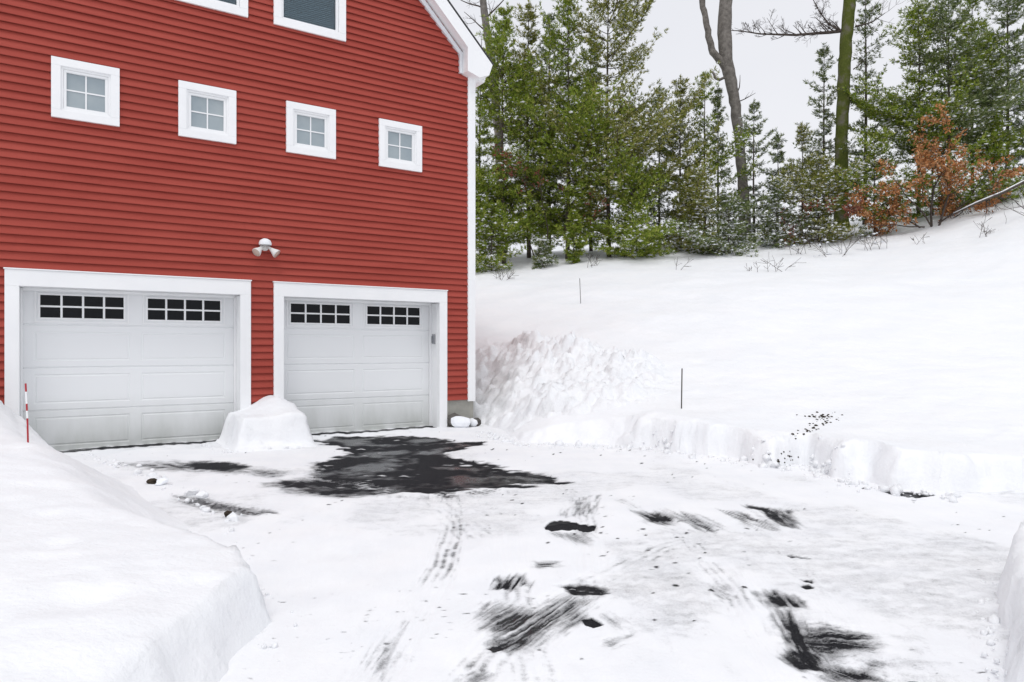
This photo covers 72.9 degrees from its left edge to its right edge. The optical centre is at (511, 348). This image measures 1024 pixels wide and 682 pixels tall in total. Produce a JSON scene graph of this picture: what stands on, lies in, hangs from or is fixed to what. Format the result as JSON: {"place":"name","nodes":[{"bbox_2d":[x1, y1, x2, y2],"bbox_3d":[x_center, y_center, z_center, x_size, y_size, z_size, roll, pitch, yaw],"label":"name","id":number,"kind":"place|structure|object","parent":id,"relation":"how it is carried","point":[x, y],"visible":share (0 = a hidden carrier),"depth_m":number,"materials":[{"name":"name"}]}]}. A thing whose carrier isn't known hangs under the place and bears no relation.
{"place":"outdoors","nodes":[
{"label":"outdoors","id":0,"kind":"place"},
{"bbox_2d":[60,424,1023,681],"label":"driveway","id":1,"kind":"structure","parent":0,"point":[429,554],"depth_m":4.44,"materials":[{"name":"white snow"}]},
{"bbox_2d":[146,478,156,483],"bbox_3d":[-3.626,1.334,6.966,0.106,0.064,0.073,0,0,0],"label":"dirt clod","id":2,"kind":"object","parent":1,"relation":"on","point":[151,481],"visible":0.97,"depth_m":6.95,"materials":[{"name":"brown soil"}]},
{"bbox_2d":[155,477,168,485],"bbox_3d":[-3.504,1.330,6.940,0.121,0.079,0.104,0,0,-15],"label":"snow lump","id":3,"kind":"object","parent":1,"relation":"on","point":[161,481],"visible":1,"depth_m":6.92,"materials":[{"name":"white snow"}]},
{"bbox_2d":[184,488,199,495],"bbox_3d":[-2.975,1.333,6.438,0.123,0.085,0.115,0,0,40],"label":"snow lump","id":4,"kind":"object","parent":1,"relation":"on","point":[192,491],"visible":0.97,"depth_m":6.40,"materials":[{"name":"white snow"}]},
{"bbox_2d":[196,490,208,498],"bbox_3d":[-2.820,1.331,6.323,0.108,0.072,0.104,0,0,0],"label":"snow lump","id":5,"kind":"object","parent":1,"relation":"on","point":[202,494],"visible":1,"depth_m":6.29,"materials":[{"name":"white snow"}]},
{"bbox_2d":[224,510,231,516],"bbox_3d":[-2.271,1.333,5.575,0.094,0.060,0.072,0,0,0],"label":"dirt clod","id":6,"kind":"object","parent":1,"relation":"on","point":[226,513],"visible":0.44,"depth_m":5.55,"materials":[{"name":"brown soil"}]},
{"bbox_2d":[215,395,317,452],"bbox_3d":[-3.605,1.242,9.896,3.190,1.085,2.993,0,0,0],"label":"snow pile","id":7,"kind":"object","parent":1,"relation":"on","point":[273,422],"visible":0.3,"depth_m":9.56,"materials":[{"name":"white snow"}]},
{"bbox_2d":[447,413,470,427],"bbox_3d":[-0.921,1.255,12.032,0.329,0.279,0.430,0,0,-39],"label":"rock","id":8,"kind":"object","parent":1,"relation":"on","point":[456,420],"visible":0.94,"depth_m":11.91,"materials":[{"name":"white"}]},
{"bbox_2d":[469,418,480,426],"bbox_3d":[-0.658,1.295,12.166,0.237,0.175,0.226,0,0,0],"label":"rock","id":9,"kind":"object","parent":1,"relation":"on","point":[475,422],"visible":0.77,"depth_m":12.10,"materials":[{"name":"white"}]},
{"bbox_2d":[81,425,1007,678],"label":"snow crumbs","id":10,"kind":"object","parent":1,"relation":"on","point":[895,490],"visible":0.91,"depth_m":7.38,"materials":[{"name":"white snow"}]},
{"bbox_2d":[450,0,1023,252],"label":"sky","id":11,"kind":"structure","parent":0,"point":[774,70],"materials":[{"name":"white"}]},
{"bbox_2d":[475,172,1023,492],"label":"snow ground","id":12,"kind":"structure","parent":0,"point":[901,351],"depth_m":13.82,"materials":[{"name":"white snow"}]},
{"bbox_2d":[0,400,271,681],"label":"snow bank","id":13,"kind":"structure","parent":12,"relation":"on","point":[105,578],"depth_m":3.12,"materials":[{"name":"white snow"}]},
{"bbox_2d":[25,383,28,442],"bbox_3d":[-4.615,0.757,6.600,0.046,0.855,0.016,0,0,0],"label":"marker stake","id":14,"kind":"object","parent":13,"relation":"in","point":[27,423],"visible":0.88,"depth_m":6.59,"materials":[{"name":"red"}]},
{"bbox_2d":[0,0,493,450],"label":"house","id":15,"kind":"structure","parent":12,"relation":"on","point":[166,166],"depth_m":10.23,"materials":[{"name":"red wood"}]},
{"bbox_2d":[51,56,119,126],"bbox_3d":[-5.631,-3.385,9.168,0.770,0.780,0.084,0,0,-33],"label":"window","id":16,"kind":"structure","parent":15,"relation":"in","point":[80,91],"depth_m":9.16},
{"bbox_2d":[23,291,233,450],"bbox_3d":[-5.310,0.245,9.785,2.650,2.281,0.038,0,0,-33],"label":"garage door","id":17,"kind":"structure","parent":15,"relation":"in","point":[99,370],"depth_m":9.71,"materials":[{"name":"paint"}]},
{"bbox_2d":[178,80,235,144],"bbox_3d":[-4.380,-3.385,9.974,0.770,0.780,0.084,0,0,-33],"label":"window","id":18,"kind":"structure","parent":15,"relation":"in","point":[205,112],"depth_m":9.97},
{"bbox_2d":[177,0,247,17],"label":"tall window","id":19,"kind":"structure","parent":15,"relation":"in","point":[235,7],"depth_m":10.09,"materials":[{"name":"grey wood"}]},
{"bbox_2d":[252,238,279,257],"bbox_3d":[-3.666,-1.505,10.325,0.402,0.280,0.219,0,0,-33],"label":"floodlight","id":20,"kind":"object","parent":15,"relation":"attached to","point":[266,244],"visible":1,"depth_m":10.30,"materials":[{"name":"white plastic"}]},
{"bbox_2d":[273,0,345,41],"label":"tall window","id":21,"kind":"structure","parent":15,"relation":"in","point":[325,18],"depth_m":10.86,"materials":[{"name":"white glass"}]},
{"bbox_2d":[286,101,335,159],"bbox_3d":[-3.126,-3.385,10.781,0.770,0.780,0.084,0,0,-33],"label":"window","id":22,"kind":"structure","parent":15,"relation":"in","point":[310,129],"depth_m":10.78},
{"bbox_2d":[284,300,428,432],"bbox_3d":[-2.560,0.245,11.555,2.650,2.281,0.038,0,0,-33],"label":"garage door","id":23,"kind":"structure","parent":15,"relation":"in","point":[348,366],"depth_m":11.54,"materials":[{"name":"paint"}]},
{"bbox_2d":[378,118,421,172],"bbox_3d":[-1.868,-3.385,11.590,0.770,0.780,0.084,0,0,-33],"label":"window","id":24,"kind":"structure","parent":15,"relation":"in","point":[400,144],"depth_m":11.59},
{"bbox_2d":[431,334,434,343],"bbox_3d":[-1.375,-0.170,12.088,0.040,0.170,0.080,0,0,-33],"label":"keypad","id":25,"kind":"object","parent":15,"relation":"attached to","point":[433,339],"visible":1,"depth_m":12.06,"materials":[{"name":"grey plastic"}]},
{"bbox_2d":[461,0,517,255],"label":"bare tree","id":26,"kind":"object","parent":12,"relation":"on","point":[483,7],"visible":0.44,"depth_m":31.86,"materials":[{"name":"grey plant"}]},
{"bbox_2d":[475,189,529,272],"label":"pine bush","id":27,"kind":"object","parent":12,"relation":"on","point":[491,220],"visible":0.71,"depth_m":25.71,"materials":[{"name":"green plant"}]},
{"bbox_2d":[493,268,518,279],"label":"twig shrub","id":28,"kind":"object","parent":12,"relation":"on","point":[512,273],"visible":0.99,"depth_m":23.51,"materials":[{"name":"brown plant"}]},
{"bbox_2d":[475,74,544,259],"bbox_3d":[-1.359,-7.844,28.773,5.784,8.694,4.908,0,0,0],"label":"pine tree","id":29,"kind":"object","parent":12,"relation":"on","point":[478,159],"visible":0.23,"depth_m":28.57,"materials":[{"name":"green plant"}]},
{"bbox_2d":[475,2,556,263],"bbox_3d":[-0.785,-8.634,28.095,5.786,10.650,5.305,0,0,0],"label":"pine tree","id":30,"kind":"object","parent":12,"relation":"on","point":[498,43],"visible":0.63,"depth_m":27.36,"materials":[{"name":"green plant"}]},
{"bbox_2d":[488,0,584,257],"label":"pine tree","id":31,"kind":"object","parent":12,"relation":"on","point":[529,15],"visible":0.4,"depth_m":28.95,"materials":[{"name":"green plant"}]},
{"bbox_2d":[530,235,558,268],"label":"pine sapling","id":32,"kind":"object","parent":12,"relation":"on","point":[543,249],"visible":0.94,"depth_m":25.58,"materials":[{"name":"green plant"}]},
{"bbox_2d":[490,140,608,262],"bbox_3d":[1.114,-5.540,27.392,4.540,4.579,4.685,0,0,-13],"label":"leafy shrub","id":33,"kind":"object","parent":12,"relation":"on","point":[511,174],"visible":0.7,"depth_m":26.35,"materials":[{"name":"green plant"}]},
{"bbox_2d":[517,12,602,250],"bbox_3d":[1.555,-9.579,30.926,4.743,10.918,6.524,0,0,0],"label":"pine tree","id":34,"kind":"object","parent":12,"relation":"on","point":[552,18],"visible":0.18,"depth_m":30.63,"materials":[{"name":"green plant"}]},
{"bbox_2d":[553,208,594,263],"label":"pine sapling","id":35,"kind":"object","parent":12,"relation":"on","point":[571,232],"visible":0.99,"depth_m":25.85,"materials":[{"name":"green plant"}]},
{"bbox_2d":[473,329,677,431],"bbox_3d":[0.125,0.574,12.985,5.469,1.968,5.110,0,0,0],"label":"snow heap","id":36,"kind":"object","parent":12,"relation":"on","point":[525,376],"visible":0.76,"depth_m":12.39,"materials":[{"name":"white snow"}]},
{"bbox_2d":[518,0,635,258],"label":"pine tree","id":37,"kind":"object","parent":12,"relation":"on","point":[561,158],"visible":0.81,"depth_m":27.32,"materials":[{"name":"green plant"}]},
{"bbox_2d":[536,36,646,250],"bbox_3d":[3.385,-9.077,30.433,4.458,9.804,4.083,0,0,-34],"label":"pine tree","id":38,"kind":"object","parent":12,"relation":"on","point":[587,69],"visible":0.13,"depth_m":30.24,"materials":[{"name":"green plant"}]},
{"bbox_2d":[586,252,602,267],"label":"twig shrub","id":39,"kind":"object","parent":12,"relation":"on","point":[593,259],"visible":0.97,"depth_m":24.63,"materials":[{"name":"plant"}]},
{"bbox_2d":[528,0,720,256],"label":"pine tree","id":40,"kind":"object","parent":12,"relation":"on","point":[637,134],"visible":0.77,"depth_m":26.85,"materials":[{"name":"green plant"}]},
{"bbox_2d":[571,134,683,258],"bbox_3d":[4.713,-5.491,25.973,3.841,4.619,4.904,0,0,-25],"label":"pine bush","id":41,"kind":"object","parent":12,"relation":"on","point":[631,199],"visible":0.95,"depth_m":25.85,"materials":[{"name":"green plant"}]},
{"bbox_2d":[616,85,699,244],"bbox_3d":[6.382,-7.893,29.739,3.506,7.180,5.582,0,0,24],"label":"pine tree","id":42,"kind":"object","parent":12,"relation":"on","point":[659,206],"visible":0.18,"depth_m":29.56,"materials":[{"name":"green plant"}]},
{"bbox_2d":[638,74,724,248],"bbox_3d":[6.679,-7.760,29.206,4.459,7.411,3.241,0,0,44],"label":"pine tree","id":43,"kind":"object","parent":12,"relation":"on","point":[682,88],"visible":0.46,"depth_m":28.65,"materials":[{"name":"green plant"}]},
{"bbox_2d":[681,368,682,408],"bbox_3d":[2.495,0.784,10.200,0.033,0.988,0.018,0,0,0],"label":"marker stake","id":44,"kind":"object","parent":12,"relation":"on","point":[681,385],"visible":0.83,"depth_m":10.19,"materials":[{"name":"grey"}]},
{"bbox_2d":[663,150,738,253],"bbox_3d":[7.448,-5.371,27.044,3.144,3.823,4.311,0,0,11],"label":"pine bush","id":45,"kind":"object","parent":12,"relation":"on","point":[693,193],"visible":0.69,"depth_m":26.58,"materials":[{"name":"green plant"}]},
{"bbox_2d":[655,69,758,241],"bbox_3d":[7.892,-7.959,29.323,5.105,7.608,3.512,0,0,35],"label":"pine tree","id":46,"kind":"object","parent":12,"relation":"on","point":[728,152],"visible":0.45,"depth_m":28.82,"materials":[{"name":"green plant"}]},
{"bbox_2d":[669,186,762,256],"bbox_3d":[7.746,-4.644,26.119,4.341,2.868,2.652,0,0,-14],"label":"pine bush","id":47,"kind":"object","parent":12,"relation":"on","point":[735,229],"visible":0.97,"depth_m":25.87,"materials":[{"name":"green plant"}]},
{"bbox_2d":[699,0,754,239],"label":"bare tree","id":48,"kind":"object","parent":12,"relation":"on","point":[724,55],"visible":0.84,"depth_m":30.82,"materials":[{"name":"grey plant"}]},
{"bbox_2d":[702,85,752,231],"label":"pine tree","id":49,"kind":"object","parent":12,"relation":"on","point":[715,100],"visible":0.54,"depth_m":31.66,"materials":[{"name":"green plant"}]},
{"bbox_2d":[717,99,784,242],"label":"pine tree","id":50,"kind":"object","parent":12,"relation":"on","point":[754,106],"visible":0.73,"depth_m":28.95,"materials":[{"name":"green plant"}]},
{"bbox_2d":[741,131,810,236],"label":"pine tree","id":51,"kind":"object","parent":12,"relation":"on","point":[780,154],"visible":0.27,"depth_m":29.97,"materials":[{"name":"green plant"}]},
{"bbox_2d":[758,258,798,271],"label":"twig shrub","id":52,"kind":"object","parent":12,"relation":"on","point":[776,264],"visible":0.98,"depth_m":21.97,"materials":[{"name":"plant"}]},
{"bbox_2d":[744,175,826,248],"bbox_3d":[10.561,-5.397,27.681,2.301,3.170,3.333,0,0,-24],"label":"pine bush","id":53,"kind":"object","parent":12,"relation":"on","point":[770,208],"visible":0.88,"depth_m":27.42,"materials":[{"name":"green plant"}]},
{"bbox_2d":[778,226,811,253],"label":"twig shrub","id":54,"kind":"object","parent":12,"relation":"on","point":[794,241],"visible":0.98,"depth_m":25.05,"materials":[{"name":"brown plant"}]},
{"bbox_2d":[767,121,823,237],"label":"pine tree","id":55,"kind":"object","parent":12,"relation":"on","point":[803,133],"visible":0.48,"depth_m":29.20,"materials":[{"name":"green plant"}]},
{"bbox_2d":[752,411,842,466],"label":"spilled dirt","id":56,"kind":"structure","parent":12,"relation":"on","point":[822,416],"depth_m":9.14,"materials":[{"name":"brown soil"}]},
{"bbox_2d":[757,153,868,244],"bbox_3d":[11.837,-5.799,27.404,3.826,3.804,3.692,0,0,0],"label":"pine bush","id":57,"kind":"object","parent":12,"relation":"on","point":[817,165],"visible":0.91,"depth_m":26.89,"materials":[{"name":"green plant"}]},
{"bbox_2d":[731,0,902,231],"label":"bare tree","id":58,"kind":"object","parent":12,"relation":"on","point":[846,31],"visible":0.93,"depth_m":29.65,"materials":[{"name":"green plant"}]},
{"bbox_2d":[777,42,868,233],"bbox_3d":[13.585,-9.247,30.382,3.648,8.578,3.737,0,0,-33],"label":"pine tree","id":59,"kind":"object","parent":12,"relation":"on","point":[822,52],"visible":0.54,"depth_m":30.46,"materials":[{"name":"green plant"}]},
{"bbox_2d":[779,190,867,246],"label":"leafy shrub","id":60,"kind":"object","parent":12,"relation":"on","point":[848,208],"visible":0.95,"depth_m":25.93,"materials":[{"name":"green plant"}]},
{"bbox_2d":[801,224,861,256],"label":"twig shrub","id":61,"kind":"object","parent":12,"relation":"on","point":[827,242],"visible":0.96,"depth_m":24.06,"materials":[{"name":"brown plant"}]},
{"bbox_2d":[854,222,890,248],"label":"twig shrub","id":62,"kind":"object","parent":12,"relation":"on","point":[862,240],"visible":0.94,"depth_m":24.34,"materials":[{"name":"brown plant"}]},
{"bbox_2d":[832,0,913,224],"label":"pine tree","id":63,"kind":"object","parent":12,"relation":"on","point":[866,15],"visible":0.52,"depth_m":30.79,"materials":[{"name":"green plant"}]},
{"bbox_2d":[823,122,935,235],"bbox_3d":[14.127,-6.528,27.142,4.032,4.566,3.275,0,0,0],"label":"pine bush","id":64,"kind":"object","parent":12,"relation":"on","point":[870,155],"visible":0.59,"depth_m":26.87,"materials":[{"name":"green plant"}]},
{"bbox_2d":[825,0,981,214],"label":"pine tree","id":65,"kind":"object","parent":12,"relation":"on","point":[884,103],"visible":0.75,"depth_m":28.61,"materials":[{"name":"green plant"}]},
{"bbox_2d":[844,100,1023,235],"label":"oak sapling","id":66,"kind":"object","parent":12,"relation":"on","point":[928,165],"visible":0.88,"depth_m":25.66,"materials":[{"name":"brown plant"}]},
{"bbox_2d":[878,59,991,219],"bbox_3d":[17.012,-8.059,27.324,4.475,5.772,5.964,0,0,0],"label":"pine bush","id":67,"kind":"object","parent":12,"relation":"on","point":[930,138],"visible":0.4,"depth_m":27.25,"materials":[{"name":"green plant"}]},
{"bbox_2d":[878,0,1023,199],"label":"pine tree","id":68,"kind":"object","parent":12,"relation":"on","point":[949,26],"visible":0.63,"depth_m":27.74,"materials":[{"name":"green plant"}]},
{"bbox_2d":[935,187,976,214],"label":"twig shrub","id":69,"kind":"object","parent":12,"relation":"on","point":[975,196],"visible":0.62,"depth_m":26.54,"materials":[{"name":"brown plant"}]},
{"bbox_2d":[925,0,1018,192],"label":"pine tree","id":70,"kind":"object","parent":12,"relation":"on","point":[966,28],"visible":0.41,"depth_m":28.22,"materials":[{"name":"green plant"}]},
{"bbox_2d":[943,111,1023,203],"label":"pine bush","id":71,"kind":"object","parent":12,"relation":"on","point":[995,147],"visible":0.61,"depth_m":27.16,"materials":[{"name":"green plant"}]},
{"bbox_2d":[973,216,993,237],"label":"twig shrub","id":72,"kind":"object","parent":12,"relation":"on","point":[984,231],"visible":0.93,"depth_m":22.95,"materials":[{"name":"brown plant"}]},
{"bbox_2d":[944,0,1023,173],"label":"pine tree","id":73,"kind":"object","parent":12,"relation":"on","point":[1013,36],"visible":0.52,"depth_m":28.22,"materials":[{"name":"green plant"}]},
{"bbox_2d":[953,180,1023,214],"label":"fallen branch","id":74,"kind":"object","parent":12,"relation":"on","point":[996,194],"visible":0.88,"depth_m":25.17,"materials":[{"name":"grey plant"}]},
{"bbox_2d":[969,159,1023,219],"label":"twig shrub","id":75,"kind":"object","parent":12,"relation":"on","point":[1004,194],"visible":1,"depth_m":23.30,"materials":[{"name":"brown plant"}]},
{"bbox_2d":[996,521,1023,681],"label":"snow bank","id":76,"kind":"structure","parent":12,"relation":"on","point":[1010,596],"depth_m":3.33,"materials":[{"name":"white snow"}]},
{"bbox_2d":[1005,76,1023,184],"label":"pine tree","id":77,"kind":"object","parent":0,"point":[1020,82],"visible":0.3,"depth_m":28.38,"materials":[{"name":"green plant"}]}
]}

